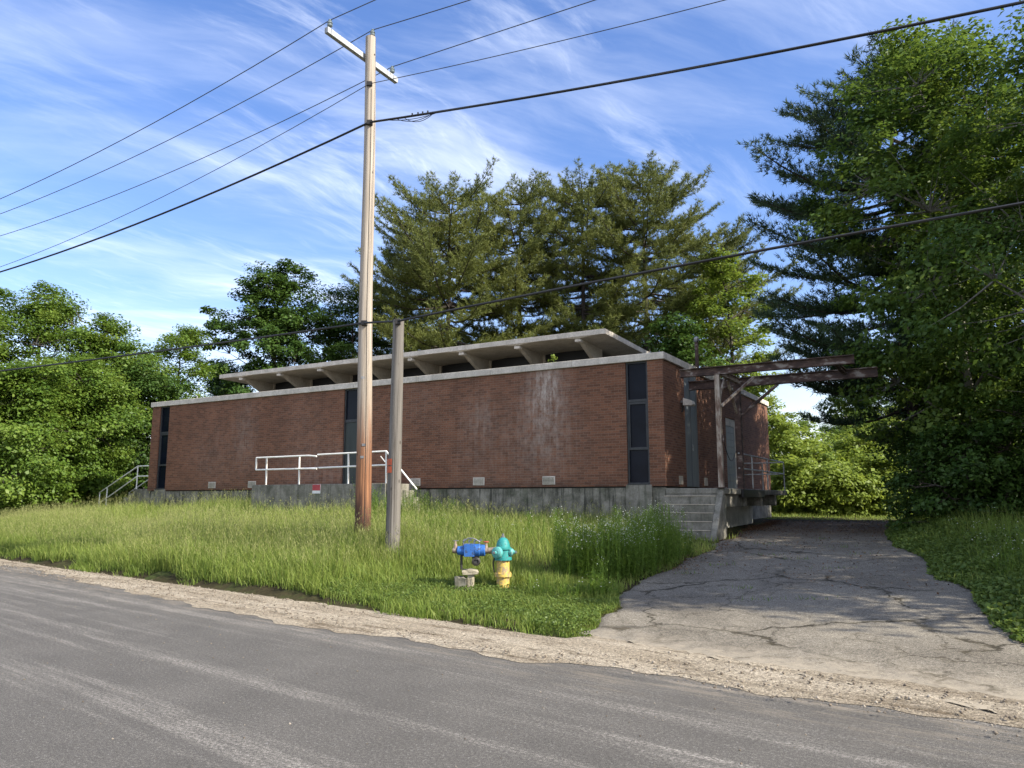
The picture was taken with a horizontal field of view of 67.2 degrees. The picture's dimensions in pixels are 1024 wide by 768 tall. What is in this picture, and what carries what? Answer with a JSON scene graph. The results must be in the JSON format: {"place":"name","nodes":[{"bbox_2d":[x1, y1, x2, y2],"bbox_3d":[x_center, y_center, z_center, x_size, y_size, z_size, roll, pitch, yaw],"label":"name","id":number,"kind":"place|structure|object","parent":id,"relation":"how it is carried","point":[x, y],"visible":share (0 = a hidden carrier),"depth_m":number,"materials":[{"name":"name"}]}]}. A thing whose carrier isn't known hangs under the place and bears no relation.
{"place":"outdoors","nodes":[
{"label":"outdoors","id":0,"kind":"place"},
{"bbox_2d":[0,492,1022,642],"bbox_3d":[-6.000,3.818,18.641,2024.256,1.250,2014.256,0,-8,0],"label":"ground","id":1,"kind":"structure","parent":0,"point":[237,587],"depth_m":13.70,"materials":[{"name":"green plant"}]},
{"bbox_2d":[0,288,57,473],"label":"leafy tree","id":2,"kind":"object","parent":1,"relation":"on","point":[4,330],"visible":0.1,"depth_m":35.04,"materials":[{"name":"green plant"}]},
{"bbox_2d":[0,356,104,516],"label":"leafy tree","id":3,"kind":"object","parent":1,"relation":"on","point":[27,475],"visible":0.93,"depth_m":30.50,"materials":[{"name":"green plant"}]},
{"bbox_2d":[2,348,152,510],"bbox_3d":[-19.287,2.073,34.240,6.675,7.569,6.449,0,-8,0],"label":"leafy tree","id":4,"kind":"object","parent":1,"relation":"on","point":[93,392],"visible":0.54,"depth_m":33.65,"materials":[{"name":"green plant"}]},
{"bbox_2d":[0,280,163,500],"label":"leafy tree","id":5,"kind":"object","parent":1,"relation":"on","point":[37,317],"visible":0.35,"depth_m":36.87,"materials":[{"name":"green plant"}]},
{"bbox_2d":[21,312,179,497],"bbox_3d":[-20.992,1.303,38.335,7.981,9.926,7.693,5,-10,-28],"label":"leafy tree","id":6,"kind":"object","parent":1,"relation":"on","point":[108,327],"visible":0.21,"depth_m":37.73,"materials":[{"name":"green plant"}]},
{"bbox_2d":[98,465,148,505],"bbox_3d":[-15.572,4.794,32.333,3.714,2.656,1.500,-5,-10,30],"label":"concrete stoop","id":7,"kind":"object","parent":1,"relation":"on","point":[142,492],"visible":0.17,"depth_m":31.49,"materials":[{"name":"white paint"}]},
{"bbox_2d":[84,353,195,495],"bbox_3d":[-17.760,2.298,38.090,7.242,7.789,5.904,0,-8,0],"label":"leafy tree","id":8,"kind":"object","parent":1,"relation":"on","point":[147,387],"visible":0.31,"depth_m":37.30,"materials":[{"name":"green plant"}]},
{"bbox_2d":[136,323,227,413],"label":"leafy tree","id":9,"kind":"object","parent":1,"relation":"on","point":[184,337],"visible":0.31,"depth_m":43.50,"materials":[{"name":"green plant"}]},
{"bbox_2d":[196,356,255,397],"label":"leafy tree","id":10,"kind":"object","parent":1,"relation":"on","point":[216,379],"visible":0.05,"depth_m":49.47,"materials":[{"name":"green plant"}]},
{"bbox_2d":[196,258,357,395],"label":"leafy tree","id":11,"kind":"object","parent":1,"relation":"on","point":[282,317],"visible":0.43,"depth_m":47.62,"materials":[{"name":"green plant"}]},
{"bbox_2d":[0,488,658,580],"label":"grass seed heads","id":12,"kind":"object","parent":1,"relation":"attached to","point":[154,520],"depth_m":17.72,"materials":[{"name":"plant"}]},
{"bbox_2d":[251,450,433,514],"bbox_3d":[-5.324,3.617,24.365,6.900,2.835,1.434,-5,-10,30],"label":"concrete landing","id":13,"kind":"object","parent":1,"relation":"on","point":[297,493],"visible":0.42,"depth_m":24.11,"materials":[{"name":"white paint"}]},
{"bbox_2d":[312,484,320,493],"bbox_3d":[-6.109,3.279,24.085,0.340,0.280,0.016,-5,-10,30],"label":"warning sign","id":14,"kind":"object","parent":13,"relation":"attached to","point":[316,488],"visible":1,"depth_m":24.08,"materials":[{"name":"red metal"}]},
{"bbox_2d":[289,278,396,365],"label":"leafy tree","id":15,"kind":"object","parent":1,"relation":"on","point":[352,308],"visible":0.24,"depth_m":50.40,"materials":[{"name":"green plant"}]},
{"bbox_2d":[325,19,397,534],"bbox_3d":[-3.189,-2.147,16.445,0.518,11.899,2.342,-5,-10,31],"label":"utility pole","id":16,"kind":"object","parent":1,"relation":"on","point":[364,434],"visible":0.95,"depth_m":16.37,"materials":[{"name":"brown wood"}]},
{"bbox_2d":[0,0,374,198],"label":"power line","id":17,"kind":"object","parent":16,"relation":"attached to","point":[198,97],"visible":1,"depth_m":18.38,"materials":[{"name":"metal"}]},
{"bbox_2d":[0,0,469,213],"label":"power line","id":18,"kind":"object","parent":16,"relation":"attached to","point":[247,99],"visible":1,"depth_m":19.30,"materials":[{"name":"metal"}]},
{"bbox_2d":[0,0,594,235],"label":"power line","id":19,"kind":"object","parent":16,"relation":"attached to","point":[317,104],"visible":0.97,"depth_m":19.30,"materials":[{"name":"metal"}]},
{"bbox_2d":[0,0,724,266],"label":"neutral line","id":20,"kind":"object","parent":16,"relation":"attached to","point":[386,80],"visible":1,"depth_m":16.62,"materials":[{"name":"metal"}]},
{"bbox_2d":[0,0,1023,272],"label":"telephone cable","id":21,"kind":"object","parent":16,"relation":"attached to","point":[400,118],"visible":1,"depth_m":14.40,"materials":[{"name":"black rubber"}]},
{"bbox_2d":[0,201,1023,371],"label":"telephone cable","id":22,"kind":"object","parent":16,"relation":"attached to","point":[768,249],"visible":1,"depth_m":12.75,"materials":[{"name":"black rubber"}]},
{"bbox_2d":[385,319,403,554],"bbox_3d":[-2.221,1.202,14.562,0.276,4.946,0.320,0,-8,0],"label":"old pole","id":23,"kind":"object","parent":1,"relation":"on","point":[393,507],"visible":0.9,"depth_m":14.51,"materials":[{"name":"grey wood"}]},
{"bbox_2d":[337,238,477,359],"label":"pine tree","id":24,"kind":"object","parent":1,"relation":"on","point":[395,252],"visible":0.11,"depth_m":52.66,"materials":[{"name":"green plant"}]},
{"bbox_2d":[339,154,554,358],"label":"pine tree","id":25,"kind":"object","parent":1,"relation":"on","point":[429,237],"visible":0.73,"depth_m":47.60,"materials":[{"name":"green plant"}]},
{"bbox_2d":[147,328,771,527],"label":"brick building","id":26,"kind":"structure","parent":1,"relation":"on","point":[604,417],"depth_m":23.64,"materials":[{"name":"brick"}]},
{"bbox_2d":[153,489,167,508],"bbox_3d":[-13.721,5.073,30.184,0.690,1.870,0.310,-5,-10,30],"label":"window base","id":27,"kind":"structure","parent":26,"relation":"in","point":[160,494],"depth_m":30.13,"materials":[{"name":"concrete"}]},
{"bbox_2d":[156,406,169,488],"bbox_3d":[-13.767,2.516,30.490,0.586,3.276,0.150,-5,-10,30],"label":"window","id":28,"kind":"structure","parent":26,"relation":"in","point":[165,413],"depth_m":30.54,"materials":[{"name":"glass"}]},
{"bbox_2d":[344,422,356,483],"bbox_3d":[-5.181,2.305,25.443,0.834,2.088,0.050,-5,-10,30],"label":"door","id":29,"kind":"structure","parent":26,"relation":"in","point":[351,428],"depth_m":25.51,"materials":[{"name":"grey paint"}]},
{"bbox_2d":[626,361,649,484],"bbox_3d":[3.350,1.025,20.497,0.616,3.276,0.150,-5,-10,30],"label":"window","id":30,"kind":"structure","parent":26,"relation":"in","point":[636,372],"depth_m":20.53,"materials":[{"name":"glass"}]},
{"bbox_2d":[626,485,652,520],"bbox_3d":[3.396,3.583,20.193,0.720,1.870,0.310,-5,-10,30],"label":"window base","id":31,"kind":"structure","parent":26,"relation":"in","point":[635,494],"depth_m":20.15,"materials":[{"name":"concrete"}]},
{"bbox_2d":[684,378,692,486],"bbox_3d":[4.970,1.279,21.852,0.048,3.237,0.524,-5,-10,30],"label":"tall door","id":32,"kind":"structure","parent":26,"relation":"in","point":[686,384],"depth_m":21.81,"materials":[{"name":"grey paint"}]},
{"bbox_2d":[690,377,698,486],"bbox_3d":[5.254,1.345,22.296,0.085,3.237,0.524,-5,-10,30],"label":"tall door","id":33,"kind":"structure","parent":26,"relation":"in","point":[693,408],"depth_m":22.28,"materials":[{"name":"grey paint"}]},
{"bbox_2d":[726,425,735,487],"bbox_3d":[7.252,2.434,25.613,0.045,2.063,1.084,-5,-10,30],"label":"loading door","id":34,"kind":"structure","parent":26,"relation":"in","point":[731,467],"depth_m":25.61,"materials":[{"name":"grey paint"}]},
{"bbox_2d":[454,568,478,589],"bbox_3d":[-0.731,3.174,12.376,0.392,0.422,0.250,0,-8,0],"label":"concrete block","id":35,"kind":"object","parent":1,"relation":"on","point":[463,581],"depth_m":12.31,"materials":[{"name":"grey concrete"}]},
{"bbox_2d":[492,534,516,588],"bbox_3d":[-0.161,2.947,12.428,0.421,1.055,0.312,4,-9,-24],"label":"fire hydrant","id":36,"kind":"object","parent":1,"relation":"on","point":[503,551],"visible":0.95,"depth_m":12.36,"materials":[{"name":"yellow metal"}]},
{"bbox_2d":[452,538,493,569],"bbox_3d":[-0.601,2.737,12.449,0.721,0.508,0.204,0,-8,3],"label":"backflow valve","id":37,"kind":"object","parent":36,"relation":"attached to","point":[474,551],"visible":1,"depth_m":12.39,"materials":[{"name":"metal"}]},
{"bbox_2d":[420,167,606,346],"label":"pine tree","id":38,"kind":"object","parent":1,"relation":"on","point":[522,197],"visible":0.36,"depth_m":50.12,"materials":[{"name":"green plant"}]},
{"bbox_2d":[491,156,679,345],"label":"pine tree","id":39,"kind":"object","parent":1,"relation":"on","point":[590,243],"visible":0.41,"depth_m":49.71,"materials":[{"name":"green plant"}]},
{"bbox_2d":[542,150,738,366],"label":"pine tree","id":40,"kind":"object","parent":1,"relation":"on","point":[664,199],"visible":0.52,"depth_m":48.67,"materials":[{"name":"green plant"}]},
{"bbox_2d":[316,509,1023,642],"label":"ground cover","id":41,"kind":"object","parent":1,"relation":"on","point":[994,599],"visible":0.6,"depth_m":11.64,"materials":[{"name":"green plant"}]},
{"bbox_2d":[639,311,732,378],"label":"leafy tree","id":42,"kind":"object","parent":1,"relation":"on","point":[680,348],"visible":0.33,"depth_m":42.99,"materials":[{"name":"green plant"}]},
{"bbox_2d":[352,477,1023,600],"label":"tall weeds","id":43,"kind":"object","parent":1,"relation":"on","point":[611,564],"visible":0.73,"depth_m":13.34,"materials":[{"name":"green plant"}]},
{"bbox_2d":[405,499,1018,586],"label":"weed flowers","id":44,"kind":"object","parent":43,"relation":"on","point":[644,529],"visible":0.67,"depth_m":13.58,"materials":[{"name":"white plant"}]},
{"bbox_2d":[638,212,802,392],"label":"pine tree","id":45,"kind":"object","parent":1,"relation":"on","point":[730,243],"visible":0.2,"depth_m":52.93,"materials":[{"name":"green plant"}]},
{"bbox_2d":[661,452,786,540],"bbox_3d":[6.319,3.391,22.194,1.548,2.640,8.580,-5,-10,30],"label":"loading dock","id":46,"kind":"object","parent":1,"relation":"on","point":[713,512],"visible":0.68,"depth_m":19.34,"materials":[{"name":"concrete"}]},
{"bbox_2d":[679,354,877,488],"bbox_3d":[6.582,1.105,19.525,4.850,3.034,2.260,-5,-10,30],"label":"steel beam frame","id":47,"kind":"object","parent":46,"relation":"on","point":[729,380],"visible":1,"depth_m":19.67,"materials":[{"name":"paint"}]},
{"bbox_2d":[681,245,780,396],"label":"leafy tree","id":48,"kind":"object","parent":1,"relation":"on","point":[720,275],"visible":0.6,"depth_m":45.81,"materials":[{"name":"green plant"}]},
{"bbox_2d":[756,393,798,483],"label":"young tree","id":49,"kind":"object","parent":1,"relation":"on","point":[770,400],"visible":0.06,"depth_m":44.02,"materials":[{"name":"green plant"}]},
{"bbox_2d":[767,410,826,483],"bbox_3d":[12.793,3.734,36.820,4.293,5.000,4.359,0,-8,0],"label":"young tree","id":50,"kind":"object","parent":1,"relation":"on","point":[781,429],"visible":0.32,"depth_m":36.42,"materials":[{"name":"green plant"}]},
{"bbox_2d":[770,454,841,514],"bbox_3d":[12.304,4.348,33.221,3.735,2.718,3.398,0,-8,0],"label":"young tree","id":51,"kind":"object","parent":1,"relation":"on","point":[794,471],"visible":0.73,"depth_m":32.45,"materials":[{"name":"green plant"}]},
{"bbox_2d":[780,411,847,454],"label":"young tree","id":52,"kind":"object","parent":1,"relation":"on","point":[805,423],"visible":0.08,"depth_m":47.44,"materials":[{"name":"green plant"}]},
{"bbox_2d":[771,441,861,473],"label":"young tree","id":53,"kind":"object","parent":1,"relation":"on","point":[823,457],"visible":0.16,"depth_m":35.37,"materials":[{"name":"green plant"}]},
{"bbox_2d":[790,461,884,515],"bbox_3d":[13.616,4.508,32.846,3.931,2.337,3.853,0,-8,0],"label":"young tree","id":54,"kind":"object","parent":1,"relation":"on","point":[848,482],"visible":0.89,"depth_m":31.91,"materials":[{"name":"plant"}]},
{"bbox_2d":[822,406,880,461],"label":"young tree","id":55,"kind":"object","parent":1,"relation":"on","point":[837,432],"visible":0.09,"depth_m":49.59,"materials":[{"name":"green plant"}]},
{"bbox_2d":[819,411,883,454],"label":"leafy tree","id":56,"kind":"object","parent":1,"relation":"on","point":[832,428],"visible":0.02,"depth_m":52.08,"materials":[{"name":"green plant"}]},
{"bbox_2d":[823,425,885,466],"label":"young tree","id":57,"kind":"object","parent":1,"relation":"on","point":[845,446],"visible":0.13,"depth_m":36.47,"materials":[{"name":"green plant"}]},
{"bbox_2d":[812,376,896,442],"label":"leafy tree","id":58,"kind":"object","parent":1,"relation":"on","point":[871,406],"visible":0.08,"depth_m":58.10,"materials":[{"name":"green plant"}]},
{"bbox_2d":[847,448,912,516],"bbox_3d":[15.821,4.289,33.372,3.174,2.966,3.788,0,-8,0],"label":"young tree","id":59,"kind":"object","parent":1,"relation":"on","point":[871,467],"visible":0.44,"depth_m":32.59,"materials":[{"name":"green plant"}]},
{"bbox_2d":[736,18,1023,492],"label":"pine tree","id":60,"kind":"object","parent":1,"relation":"on","point":[839,333],"visible":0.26,"depth_m":24.46,"materials":[{"name":"green plant"}]},
{"bbox_2d":[856,406,909,467],"bbox_3d":[20.300,3.824,39.650,5.471,5.639,4.779,0,-8,0],"label":"young tree","id":61,"kind":"object","parent":1,"relation":"on","point":[891,420],"visible":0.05,"depth_m":39.55,"materials":[{"name":"green plant"}]},
{"bbox_2d":[793,14,1023,515],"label":"leafy tree","id":62,"kind":"object","parent":1,"relation":"on","point":[910,59],"visible":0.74,"depth_m":20.35,"materials":[{"name":"green plant"}]},
{"bbox_2d":[857,124,1023,463],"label":"leafy tree","id":63,"kind":"object","parent":1,"relation":"on","point":[991,173],"visible":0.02,"depth_m":24.19,"materials":[{"name":"green plant"}]},
{"bbox_2d":[863,330,1022,498],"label":"leafy tree","id":64,"kind":"object","parent":1,"relation":"on","point":[900,407],"visible":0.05,"depth_m":25.07,"materials":[{"name":"green plant"}]},
{"bbox_2d":[877,415,1012,520],"bbox_3d":[12.124,2.578,21.991,3.992,3.235,3.492,8,-12,-43],"label":"shrub","id":65,"kind":"object","parent":1,"relation":"on","point":[905,494],"visible":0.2,"depth_m":22.16,"materials":[{"name":"green plant"}]},
{"bbox_2d":[879,419,1023,530],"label":"shrub","id":66,"kind":"object","parent":1,"relation":"on","point":[969,473],"visible":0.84,"depth_m":18.08,"materials":[{"name":"green plant"}]},
{"bbox_2d":[892,0,1023,399],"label":"leafy tree","id":67,"kind":"object","parent":1,"relation":"on","point":[933,325],"visible":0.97,"depth_m":17.73,"materials":[{"name":"green plant"}]},
{"bbox_2d":[948,389,1023,521],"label":"shrub","id":68,"kind":"object","parent":1,"relation":"on","point":[1013,404],"visible":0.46,"depth_m":17.94,"materials":[{"name":"green plant"}]},
{"bbox_2d":[975,386,1023,506],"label":"shrub","id":69,"kind":"object","parent":1,"relation":"on","point":[1007,453],"visible":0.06,"depth_m":19.19,"materials":[{"name":"green plant"}]},
{"bbox_2d":[0,565,1023,767],"bbox_3d":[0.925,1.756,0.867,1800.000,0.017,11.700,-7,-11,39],"label":"road","id":70,"kind":"structure","parent":0,"point":[338,715],"depth_m":5.92,"materials":[{"name":"grey asphalt"}]},
{"bbox_2d":[0,559,1023,727],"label":"gravel shoulder","id":71,"kind":"object","parent":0,"point":[538,644],"visible":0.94,"depth_m":7.92},
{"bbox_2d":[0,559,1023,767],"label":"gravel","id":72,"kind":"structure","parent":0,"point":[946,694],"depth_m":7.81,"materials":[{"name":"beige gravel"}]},
{"bbox_2d":[0,0,1023,453],"label":"sky","id":73,"kind":"structure","parent":0,"point":[78,78],"materials":[{"name":"blue"}]},
{"bbox_2d":[582,521,1023,718],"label":"driveway","id":74,"kind":"structure","parent":0,"point":[921,632],"depth_m":9.77,"materials":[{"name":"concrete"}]},
{"bbox_2d":[661,520,965,593],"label":"leaf litter","id":75,"kind":"object","parent":74,"relation":"on","point":[770,523],"visible":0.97,"depth_m":19.62,"materials":[{"name":"brown plant"}]},
{"bbox_2d":[764,499,1023,618],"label":"verge grass","id":76,"kind":"structure","parent":0,"point":[805,515],"depth_m":16.02,"materials":[{"name":"green plant"}]}
]}

